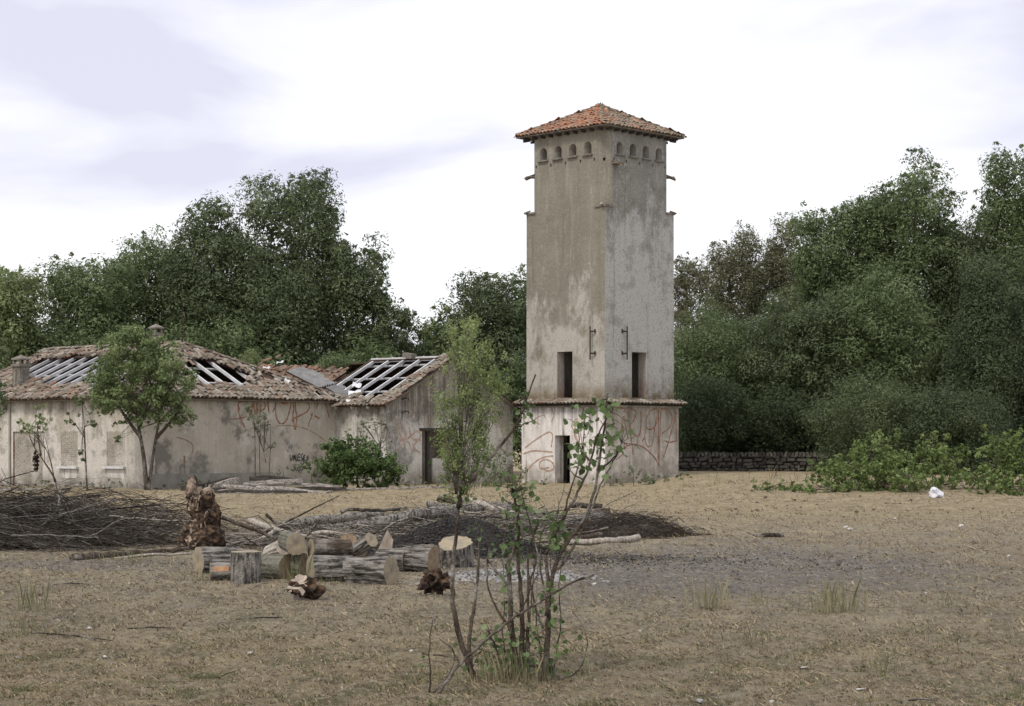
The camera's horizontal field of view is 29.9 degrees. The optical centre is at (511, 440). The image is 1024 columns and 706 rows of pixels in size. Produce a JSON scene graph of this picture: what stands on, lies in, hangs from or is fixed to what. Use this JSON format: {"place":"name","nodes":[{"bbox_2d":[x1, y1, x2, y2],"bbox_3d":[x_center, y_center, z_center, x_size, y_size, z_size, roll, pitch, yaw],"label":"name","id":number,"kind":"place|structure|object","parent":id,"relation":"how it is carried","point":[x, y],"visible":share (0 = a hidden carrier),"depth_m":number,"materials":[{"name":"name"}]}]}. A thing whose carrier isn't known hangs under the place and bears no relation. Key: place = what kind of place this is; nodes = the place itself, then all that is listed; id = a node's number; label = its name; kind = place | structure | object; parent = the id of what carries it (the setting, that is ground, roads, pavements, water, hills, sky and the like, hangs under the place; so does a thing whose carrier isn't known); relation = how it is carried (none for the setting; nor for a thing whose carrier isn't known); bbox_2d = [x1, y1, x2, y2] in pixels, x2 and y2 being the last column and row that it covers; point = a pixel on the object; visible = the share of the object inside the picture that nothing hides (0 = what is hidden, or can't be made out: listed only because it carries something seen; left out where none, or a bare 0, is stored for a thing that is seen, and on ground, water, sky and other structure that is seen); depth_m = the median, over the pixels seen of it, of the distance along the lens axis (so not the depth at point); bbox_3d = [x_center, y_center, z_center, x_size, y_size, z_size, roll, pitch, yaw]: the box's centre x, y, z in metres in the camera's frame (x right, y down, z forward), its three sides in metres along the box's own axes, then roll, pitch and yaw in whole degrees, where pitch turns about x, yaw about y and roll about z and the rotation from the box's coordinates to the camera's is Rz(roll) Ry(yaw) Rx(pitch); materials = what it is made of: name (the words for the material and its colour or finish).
{"place":"outdoors","nodes":[
{"label":"outdoors","id":0,"kind":"place"},
{"bbox_2d":[0,449,1023,705],"bbox_3d":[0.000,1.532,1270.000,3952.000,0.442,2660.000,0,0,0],"label":"ground","id":1,"kind":"structure","parent":0,"point":[624,577],"depth_m":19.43,"materials":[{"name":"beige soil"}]},
{"bbox_2d":[0,264,54,369],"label":"ash tree","id":2,"kind":"object","parent":1,"relation":"on","point":[19,290],"visible":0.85,"depth_m":83.19,"materials":[{"name":"green plant"}]},
{"bbox_2d":[0,575,54,611],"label":"grass tuft","id":3,"kind":"object","parent":1,"relation":"on","point":[32,606],"visible":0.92,"depth_m":19.08,"materials":[{"name":"beige plant"}]},
{"bbox_2d":[16,404,56,488],"bbox_3d":[-15.741,0.284,63.508,1.531,3.079,0.748,0,0,0],"label":"young tree","id":4,"kind":"object","parent":1,"relation":"on","point":[19,421],"visible":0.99,"depth_m":63.49,"materials":[{"name":"green plant"}]},
{"bbox_2d":[8,311,126,381],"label":"tree","id":5,"kind":"object","parent":1,"relation":"on","point":[52,338],"visible":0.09,"depth_m":84.11,"materials":[{"name":"green plant"}]},
{"bbox_2d":[64,394,97,489],"bbox_3d":[-14.508,0.131,64.484,1.164,3.431,0.950,0,0,30],"label":"young tree","id":6,"kind":"object","parent":1,"relation":"on","point":[78,403],"visible":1,"depth_m":64.49,"materials":[{"name":"green plant"}]},
{"bbox_2d":[31,250,151,368],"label":"oak tree","id":7,"kind":"object","parent":1,"relation":"on","point":[78,296],"visible":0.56,"depth_m":86.62,"materials":[{"name":"green plant"}]},
{"bbox_2d":[0,453,184,554],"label":"brush heap","id":8,"kind":"object","parent":1,"relation":"on","point":[28,514],"visible":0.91,"depth_m":30.83,"materials":[{"name":"brown plant"}]},
{"bbox_2d":[1,473,257,534],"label":"brush heap","id":9,"kind":"object","parent":1,"relation":"on","point":[126,510],"visible":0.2,"depth_m":36.05,"materials":[{"name":"brown plant"}]},
{"bbox_2d":[70,546,190,560],"bbox_3d":[-5.539,1.656,28.184,0.170,0.160,2.875,0,0,25],"label":"pole","id":10,"kind":"object","parent":1,"relation":"on","point":[83,556],"visible":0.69,"depth_m":27.75,"materials":[{"name":"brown wood"}]},
{"bbox_2d":[81,323,199,489],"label":"young tree","id":11,"kind":"object","parent":1,"relation":"on","point":[158,367],"visible":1,"depth_m":65.91,"materials":[{"name":"green plant"}]},
{"bbox_2d":[102,224,196,345],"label":"oak tree","id":12,"kind":"object","parent":1,"relation":"on","point":[153,302],"visible":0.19,"depth_m":90.32,"materials":[{"name":"green plant"}]},
{"bbox_2d":[0,307,345,489],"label":"farmhouse","id":13,"kind":"object","parent":1,"relation":"on","point":[215,441],"visible":0.66,"depth_m":71.44,"materials":[{"name":"paint"}]},
{"bbox_2d":[177,475,225,549],"bbox_3d":[-4.859,1.148,29.872,0.779,1.232,0.584,0,0,0],"label":"root stump","id":14,"kind":"object","parent":1,"relation":"on","point":[201,528],"visible":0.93,"depth_m":29.79,"materials":[{"name":"brown wood"}]},
{"bbox_2d":[152,191,276,356],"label":"oak tree","id":15,"kind":"object","parent":1,"relation":"on","point":[225,249],"visible":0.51,"depth_m":88.62,"materials":[{"name":"green plant"}]},
{"bbox_2d":[192,546,242,572],"bbox_3d":[-3.801,1.556,24.858,0.591,0.379,0.388,0,0,-31],"label":"log","id":16,"kind":"object","parent":1,"relation":"on","point":[203,557],"visible":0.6,"depth_m":24.69,"materials":[{"name":"grey wood"}]},
{"bbox_2d":[209,562,230,580],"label":"log","id":17,"kind":"object","parent":1,"relation":"on","point":[218,570],"visible":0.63,"depth_m":23.36,"materials":[{"name":"grey wood"}]},
{"bbox_2d":[162,302,307,367],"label":"tree","id":18,"kind":"object","parent":1,"relation":"on","point":[230,339],"visible":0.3,"depth_m":86.38,"materials":[{"name":"green plant"}]},
{"bbox_2d":[230,551,261,584],"bbox_3d":[-3.183,1.528,22.902,0.371,0.417,0.356,0,0,0],"label":"log","id":19,"kind":"object","parent":1,"relation":"on","point":[245,568],"visible":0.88,"depth_m":22.76,"materials":[{"name":"grey wood"}]},
{"bbox_2d":[244,404,276,486],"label":"young tree","id":20,"kind":"object","parent":1,"relation":"on","point":[248,407],"visible":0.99,"depth_m":69.48,"materials":[{"name":"green plant"}]},
{"bbox_2d":[209,259,336,366],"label":"oak tree","id":21,"kind":"object","parent":1,"relation":"on","point":[302,325],"visible":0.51,"depth_m":88.19,"materials":[{"name":"green plant"}]},
{"bbox_2d":[261,554,291,578],"bbox_3d":[-2.969,1.562,23.621,0.434,0.334,0.353,0,0,25],"label":"log","id":22,"kind":"object","parent":1,"relation":"on","point":[273,562],"visible":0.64,"depth_m":23.47,"materials":[{"name":"brown wood"}]},
{"bbox_2d":[228,164,354,347],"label":"oak tree","id":23,"kind":"object","parent":1,"relation":"on","point":[312,202],"visible":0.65,"depth_m":91.46,"materials":[{"name":"green plant"}]},
{"bbox_2d":[286,553,307,577],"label":"log","id":24,"kind":"object","parent":1,"relation":"on","point":[304,557],"visible":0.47,"depth_m":23.64,"materials":[{"name":"brown wood"}]},
{"bbox_2d":[278,531,305,554],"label":"log","id":25,"kind":"object","parent":24,"relation":"on","point":[293,542],"visible":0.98,"depth_m":23.51,"materials":[{"name":"brown wood"}]},
{"bbox_2d":[286,574,325,599],"bbox_3d":[-2.195,1.568,20.452,0.427,0.290,0.292,0,0,0],"label":"wood chunk","id":26,"kind":"object","parent":1,"relation":"on","point":[305,586],"visible":0.99,"depth_m":20.38,"materials":[{"name":"brown wood"}]},
{"bbox_2d":[306,555,352,581],"bbox_3d":[-2.193,1.564,23.283,0.554,0.356,0.326,0,0,-24],"label":"log","id":27,"kind":"object","parent":1,"relation":"on","point":[328,565],"visible":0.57,"depth_m":23.13,"materials":[{"name":"grey wood"}]},
{"bbox_2d":[307,538,352,556],"bbox_3d":[-2.247,1.341,23.707,0.524,0.276,0.260,0,0,-26],"label":"log","id":28,"kind":"object","parent":27,"relation":"on","point":[337,547],"visible":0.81,"depth_m":23.62,"materials":[{"name":"brown wood"}]},
{"bbox_2d":[279,512,383,529],"bbox_3d":[-3.431,1.526,36.520,2.126,0.368,0.241,0,0,-29],"label":"fallen trunk","id":29,"kind":"object","parent":1,"relation":"on","point":[317,518],"visible":0.52,"depth_m":36.44,"materials":[{"name":"grey wood"}]},
{"bbox_2d":[316,349,358,386],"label":"tree","id":30,"kind":"object","parent":1,"relation":"on","point":[339,362],"visible":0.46,"depth_m":79.20,"materials":[{"name":"green plant"}]},
{"bbox_2d":[225,505,462,550],"bbox_3d":[-2.860,1.400,32.052,4.991,0.639,6.094,0,0,0],"label":"brush heap","id":31,"kind":"object","parent":1,"relation":"on","point":[360,529],"visible":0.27,"depth_m":31.49,"materials":[{"name":"grey wood"}]},
{"bbox_2d":[240,518,346,543],"bbox_3d":[-4.032,1.501,31.561,1.349,0.349,2.808,0,0,-43],"label":"branch","id":32,"kind":"object","parent":31,"relation":"on","point":[255,522],"visible":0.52,"depth_m":31.35,"materials":[{"name":"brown wood"}]},
{"bbox_2d":[309,231,396,362],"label":"oak tree","id":33,"kind":"object","parent":1,"relation":"on","point":[354,292],"visible":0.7,"depth_m":89.98,"materials":[{"name":"green plant"}]},
{"bbox_2d":[311,333,401,365],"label":"tree","id":34,"kind":"object","parent":1,"relation":"on","point":[358,354],"visible":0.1,"depth_m":87.72,"materials":[{"name":"green plant"}]},
{"bbox_2d":[312,434,407,487],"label":"bush","id":35,"kind":"object","parent":1,"relation":"on","point":[358,461],"visible":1,"depth_m":66.62,"materials":[{"name":"green plant"}]},
{"bbox_2d":[342,555,398,584],"bbox_3d":[-1.681,1.551,22.758,0.570,0.397,0.415,0,0,24],"label":"log","id":36,"kind":"object","parent":1,"relation":"on","point":[379,570],"visible":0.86,"depth_m":22.61,"materials":[{"name":"grey wood"}]},
{"bbox_2d":[230,352,518,485],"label":"gabled outbuilding","id":37,"kind":"structure","parent":1,"relation":"on","point":[395,393],"depth_m":74.97,"materials":[{"name":"paint"}]},
{"bbox_2d":[364,286,420,356],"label":"tree","id":38,"kind":"object","parent":1,"relation":"on","point":[401,318],"visible":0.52,"depth_m":89.43,"materials":[{"name":"green plant"}]},
{"bbox_2d":[402,544,439,571],"bbox_3d":[-1.205,1.527,24.785,0.424,0.391,0.390,0,0,22],"label":"log","id":39,"kind":"object","parent":1,"relation":"on","point":[421,558],"visible":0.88,"depth_m":24.66,"materials":[{"name":"grey wood"}]},
{"bbox_2d":[416,567,449,594],"bbox_3d":[-0.850,1.553,21.099,0.428,0.329,0.295,0,0,0],"label":"wood chunk","id":40,"kind":"object","parent":1,"relation":"on","point":[434,580],"visible":0.95,"depth_m":21.05,"materials":[{"name":"brown wood"}]},
{"bbox_2d":[0,545,875,636],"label":"wood chips","id":41,"kind":"object","parent":1,"relation":"on","point":[261,585],"visible":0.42,"depth_m":23.96,"materials":[{"name":"beige wood"}]},
{"bbox_2d":[406,294,475,360],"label":"tree","id":42,"kind":"object","parent":1,"relation":"on","point":[434,344],"visible":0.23,"depth_m":91.48,"materials":[{"name":"green plant"}]},
{"bbox_2d":[438,536,474,568],"bbox_3d":[-0.744,1.569,25.804,0.494,0.573,0.620,0,0,0],"label":"log","id":43,"kind":"object","parent":1,"relation":"on","point":[464,556],"visible":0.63,"depth_m":25.62,"materials":[{"name":"grey wood"}]},
{"bbox_2d":[365,516,565,558],"bbox_3d":[-0.781,1.448,29.291,3.237,0.604,4.350,0,0,0],"label":"charcoal heap","id":44,"kind":"object","parent":1,"relation":"on","point":[446,528],"visible":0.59,"depth_m":28.57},
{"bbox_2d":[365,500,590,557],"bbox_3d":[-0.620,1.280,29.286,3.626,0.853,4.577,0,0,0],"label":"brush heap","id":45,"kind":"object","parent":44,"relation":"on","point":[432,522],"visible":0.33,"depth_m":28.85,"materials":[{"name":"brown plant"}]},
{"bbox_2d":[424,311,545,679],"bbox_3d":[-0.193,0.398,13.550,0.856,2.666,0.718,0,0,0],"label":"pollard sapling","id":46,"kind":"object","parent":1,"relation":"on","point":[457,459],"visible":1,"depth_m":13.49,"materials":[{"name":"green plant"}]},
{"bbox_2d":[445,263,526,389],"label":"oak tree","id":47,"kind":"object","parent":1,"relation":"on","point":[506,330],"visible":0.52,"depth_m":92.43,"materials":[{"name":"green plant"}]},
{"bbox_2d":[414,574,593,693],"bbox_3d":[-0.052,1.301,12.807,1.199,0.831,0.270,0,0,0],"label":"bare shoot","id":48,"kind":"object","parent":1,"relation":"on","point":[439,689],"visible":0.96,"depth_m":12.74,"materials":[{"name":"brown plant"}]},
{"bbox_2d":[481,450,527,486],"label":"bush","id":49,"kind":"object","parent":1,"relation":"on","point":[488,465],"visible":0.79,"depth_m":70.99,"materials":[{"name":"green plant"}]},
{"bbox_2d":[409,568,608,584],"bbox_3d":[-0.038,1.667,23.902,2.437,0.147,2.304,0,0,0],"label":"ash heap","id":50,"kind":"object","parent":1,"relation":"on","point":[572,576],"visible":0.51,"depth_m":23.58,"materials":[{"name":"grey"}]},
{"bbox_2d":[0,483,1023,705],"bbox_3d":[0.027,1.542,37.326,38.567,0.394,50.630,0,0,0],"label":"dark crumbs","id":51,"kind":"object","parent":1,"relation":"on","point":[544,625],"visible":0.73,"depth_m":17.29,"materials":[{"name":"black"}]},
{"bbox_2d":[497,346,526,478],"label":"tree","id":52,"kind":"object","parent":1,"relation":"on","point":[518,377],"visible":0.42,"depth_m":83.58,"materials":[{"name":"green plant"}]},
{"bbox_2d":[358,486,669,538],"bbox_3d":[0.260,1.281,36.002,6.325,0.885,5.815,0,0,0],"label":"brush heap","id":53,"kind":"object","parent":1,"relation":"on","point":[533,515],"visible":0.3,"depth_m":35.53,"materials":[{"name":"brown plant"}]},
{"bbox_2d":[350,505,456,528],"bbox_3d":[-1.957,1.407,34.736,2.368,0.435,0.312,0,0,-39],"label":"fallen trunk","id":54,"kind":"object","parent":53,"relation":"on","point":[419,513],"visible":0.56,"depth_m":34.80,"materials":[{"name":"grey wood"}]},
{"bbox_2d":[453,471,586,681],"bbox_3d":[0.018,0.987,13.666,0.818,1.547,0.783,0,0,40],"label":"poplar sapling","id":55,"kind":"object","parent":1,"relation":"on","point":[516,548],"visible":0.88,"depth_m":13.59,"materials":[{"name":"green plant"}]},
{"bbox_2d":[459,644,589,683],"bbox_3d":[0.073,1.555,13.467,0.957,0.287,0.471,0,0,0],"label":"grass tuft","id":56,"kind":"object","parent":1,"relation":"on","point":[518,668],"visible":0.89,"depth_m":13.44,"materials":[{"name":"plant"}]},
{"bbox_2d":[102,548,963,575],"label":"charcoal crumbs","id":57,"kind":"object","parent":1,"relation":"on","point":[587,563],"visible":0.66,"depth_m":27.07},
{"bbox_2d":[519,393,639,680],"bbox_3d":[0.479,0.695,13.533,0.858,2.062,0.729,0,0,0],"label":"poplar sapling","id":58,"kind":"object","parent":1,"relation":"on","point":[555,538],"visible":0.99,"depth_m":13.54,"materials":[{"name":"green plant"}]},
{"bbox_2d":[512,102,687,483],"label":"tower","id":59,"kind":"structure","parent":1,"relation":"on","point":[600,272],"depth_m":76.55,"materials":[{"name":"paint"}]},
{"bbox_2d":[570,534,640,544],"bbox_3d":[1.585,1.641,31.803,1.369,0.164,0.315,0,0,-28],"label":"pole","id":60,"kind":"object","parent":1,"relation":"on","point":[630,539],"visible":0.86,"depth_m":31.67,"materials":[{"name":"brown wood"}]},
{"bbox_2d":[558,504,716,538],"bbox_3d":[2.208,1.421,34.597,3.049,0.586,3.233,0,0,-28],"label":"brush heap","id":61,"kind":"object","parent":1,"relation":"on","point":[629,524],"visible":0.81,"depth_m":34.05,"materials":[{"name":"brown plant"}]},
{"bbox_2d":[674,250,713,375],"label":"twiggy tree","id":62,"kind":"object","parent":1,"relation":"on","point":[685,283],"visible":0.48,"depth_m":107.49,"materials":[{"name":"green plant"}]},
{"bbox_2d":[681,574,733,609],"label":"grass tuft","id":63,"kind":"object","parent":1,"relation":"on","point":[718,603],"visible":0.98,"depth_m":19.39,"materials":[{"name":"beige plant"}]},
{"bbox_2d":[679,411,744,455],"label":"shrub","id":64,"kind":"object","parent":1,"relation":"on","point":[705,448],"visible":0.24,"depth_m":88.01,"materials":[{"name":"green plant"}]},
{"bbox_2d":[674,372,761,455],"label":"shrub","id":65,"kind":"object","parent":1,"relation":"on","point":[696,413],"visible":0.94,"depth_m":86.87,"materials":[{"name":"green plant"}]},
{"bbox_2d":[674,291,768,427],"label":"willow tree","id":66,"kind":"object","parent":1,"relation":"on","point":[723,342],"visible":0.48,"depth_m":90.77,"materials":[{"name":"green plant"}]},
{"bbox_2d":[694,219,775,355],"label":"twiggy tree","id":67,"kind":"object","parent":1,"relation":"on","point":[749,282],"visible":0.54,"depth_m":105.22,"materials":[{"name":"green plant"}]},
{"bbox_2d":[724,417,800,456],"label":"shrub","id":68,"kind":"object","parent":1,"relation":"on","point":[766,447],"visible":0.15,"depth_m":88.00,"materials":[{"name":"green plant"}]},
{"bbox_2d":[713,284,826,441],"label":"willow tree","id":69,"kind":"object","parent":1,"relation":"on","point":[772,367],"visible":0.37,"depth_m":89.84,"materials":[{"name":"green plant"}]},
{"bbox_2d":[733,375,833,455],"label":"shrub","id":70,"kind":"object","parent":1,"relation":"on","point":[783,414],"visible":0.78,"depth_m":86.73,"materials":[{"name":"green plant"}]},
{"bbox_2d":[757,212,826,376],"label":"twiggy tree","id":71,"kind":"object","parent":1,"relation":"on","point":[774,259],"visible":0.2,"depth_m":107.04,"materials":[{"name":"green plant"}]},
{"bbox_2d":[679,451,937,471],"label":"stone wall","id":72,"kind":"structure","parent":1,"relation":"on","point":[735,462],"depth_m":85.52,"materials":[{"name":"grey stone"}]},
{"bbox_2d":[771,286,865,451],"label":"oak tree","id":73,"kind":"object","parent":1,"relation":"on","point":[811,328],"visible":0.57,"depth_m":87.84,"materials":[{"name":"green plant"}]},
{"bbox_2d":[794,477,849,493],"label":"weed clump","id":74,"kind":"object","parent":1,"relation":"on","point":[809,489],"visible":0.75,"depth_m":56.97,"materials":[{"name":"green plant"}]},
{"bbox_2d":[805,454,844,486],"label":"weed clump","id":75,"kind":"object","parent":1,"relation":"on","point":[819,478],"visible":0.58,"depth_m":59.96,"materials":[{"name":"green plant"}]},
{"bbox_2d":[782,573,878,616],"bbox_3d":[3.082,1.494,18.663,0.955,0.413,0.522,0,0,0],"label":"grass tuft","id":76,"kind":"object","parent":1,"relation":"on","point":[830,599],"visible":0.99,"depth_m":18.61,"materials":[{"name":"plant"}]},
{"bbox_2d":[779,197,911,376],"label":"oak tree","id":77,"kind":"object","parent":1,"relation":"on","point":[831,267],"visible":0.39,"depth_m":94.42,"materials":[{"name":"green plant"}]},
{"bbox_2d":[821,451,869,488],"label":"weed clump","id":78,"kind":"object","parent":1,"relation":"on","point":[832,469],"visible":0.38,"depth_m":59.41,"materials":[{"name":"green plant"}]},
{"bbox_2d":[830,454,877,491],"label":"weed clump","id":79,"kind":"object","parent":1,"relation":"on","point":[853,475],"visible":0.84,"depth_m":57.48,"materials":[{"name":"green plant"}]},
{"bbox_2d":[795,362,940,473],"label":"shrub","id":80,"kind":"object","parent":1,"relation":"on","point":[883,402],"visible":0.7,"depth_m":78.12,"materials":[{"name":"green plant"}]},
{"bbox_2d":[847,428,910,490],"bbox_3d":[11.185,0.740,58.394,2.048,2.281,1.764,0,0,0],"label":"weed clump","id":81,"kind":"object","parent":1,"relation":"on","point":[888,459],"visible":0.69,"depth_m":58.39,"materials":[{"name":"green plant"}]},
{"bbox_2d":[819,252,953,422],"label":"oak tree","id":82,"kind":"object","parent":1,"relation":"on","point":[882,332],"visible":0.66,"depth_m":86.63,"materials":[{"name":"green plant"}]},
{"bbox_2d":[866,462,941,491],"bbox_3d":[11.792,1.179,57.787,2.330,1.182,2.274,0,0,0],"label":"weed clump","id":83,"kind":"object","parent":1,"relation":"on","point":[890,475],"visible":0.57,"depth_m":57.76,"materials":[{"name":"green plant"}]},
{"bbox_2d":[886,457,931,492],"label":"weed clump","id":84,"kind":"object","parent":1,"relation":"on","point":[898,476],"visible":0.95,"depth_m":56.92,"materials":[{"name":"green plant"}]},
{"bbox_2d":[844,145,983,395],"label":"oak tree","id":85,"kind":"object","parent":1,"relation":"on","point":[919,208],"visible":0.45,"depth_m":93.20,"materials":[{"name":"green plant"}]},
{"bbox_2d":[907,430,951,486],"bbox_3d":[12.932,0.584,59.036,1.322,1.833,1.263,0,0,-44],"label":"weed clump","id":86,"kind":"object","parent":1,"relation":"on","point":[934,454],"visible":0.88,"depth_m":58.95,"materials":[{"name":"green plant"}]},
{"bbox_2d":[888,382,1019,474],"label":"shrub","id":87,"kind":"object","parent":1,"relation":"on","point":[972,415],"visible":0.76,"depth_m":76.05,"materials":[{"name":"green plant"}]},
{"bbox_2d":[938,443,970,485],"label":"weed clump","id":88,"kind":"object","parent":1,"relation":"on","point":[951,461],"visible":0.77,"depth_m":59.98,"materials":[{"name":"green plant"}]},
{"bbox_2d":[919,211,1004,391],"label":"oak tree","id":89,"kind":"object","parent":1,"relation":"on","point":[958,252],"visible":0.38,"depth_m":91.84,"materials":[{"name":"green plant"}]},
{"bbox_2d":[930,462,1001,489],"bbox_3d":[13.922,1.222,58.204,2.416,1.172,1.866,0,0,-15],"label":"weed clump","id":90,"kind":"object","parent":1,"relation":"on","point":[954,479],"visible":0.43,"depth_m":58.35,"materials":[{"name":"green plant"}]},
{"bbox_2d":[929,249,1023,472],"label":"cypress tree","id":91,"kind":"object","parent":1,"relation":"on","point":[984,354],"visible":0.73,"depth_m":79.22,"materials":[{"name":"green plant"}]},
{"bbox_2d":[962,467,1015,494],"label":"weed clump","id":92,"kind":"object","parent":1,"relation":"on","point":[990,476],"visible":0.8,"depth_m":56.47,"materials":[{"name":"green plant"}]},
{"bbox_2d":[958,141,1023,339],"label":"oak tree","id":93,"kind":"object","parent":1,"relation":"on","point":[1011,212],"visible":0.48,"depth_m":92.96,"materials":[{"name":"green plant"}]},
{"bbox_2d":[973,424,1023,489],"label":"weed clump","id":94,"kind":"object","parent":1,"relation":"on","point":[1004,451],"visible":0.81,"depth_m":57.92,"materials":[{"name":"green plant"}]},
{"bbox_2d":[988,244,1023,427],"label":"oak tree","id":95,"kind":"object","parent":1,"relation":"on","point":[1015,299],"visible":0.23,"depth_m":81.05,"materials":[{"name":"green plant"}]},
{"bbox_2d":[996,472,1023,495],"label":"weed clump","id":96,"kind":"object","parent":1,"relation":"on","point":[1008,486],"visible":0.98,"depth_m":55.79,"materials":[{"name":"green plant"}]},
{"bbox_2d":[1007,427,1023,490],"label":"weed clump","id":97,"kind":"object","parent":1,"relation":"on","point":[1014,447],"visible":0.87,"depth_m":57.47,"materials":[{"name":"green plant"}]},
{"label":"log","id":98,"kind":"object","parent":1,"relation":"on","visible":0},
{"bbox_2d":[340,533,362,553],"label":"log","id":99,"kind":"object","parent":98,"relation":"on","point":[353,538],"visible":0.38,"depth_m":25.60,"materials":[{"name":"beige wood"}]},
{"bbox_2d":[353,533,377,555],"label":"log","id":100,"kind":"object","parent":99,"relation":"on","point":[365,543],"visible":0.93,"depth_m":25.40,"materials":[{"name":"brown wood"}]},
{"bbox_2d":[0,0,1023,441],"label":"sky","id":101,"kind":"structure","parent":0,"point":[116,116],"materials":[{"name":"white"}]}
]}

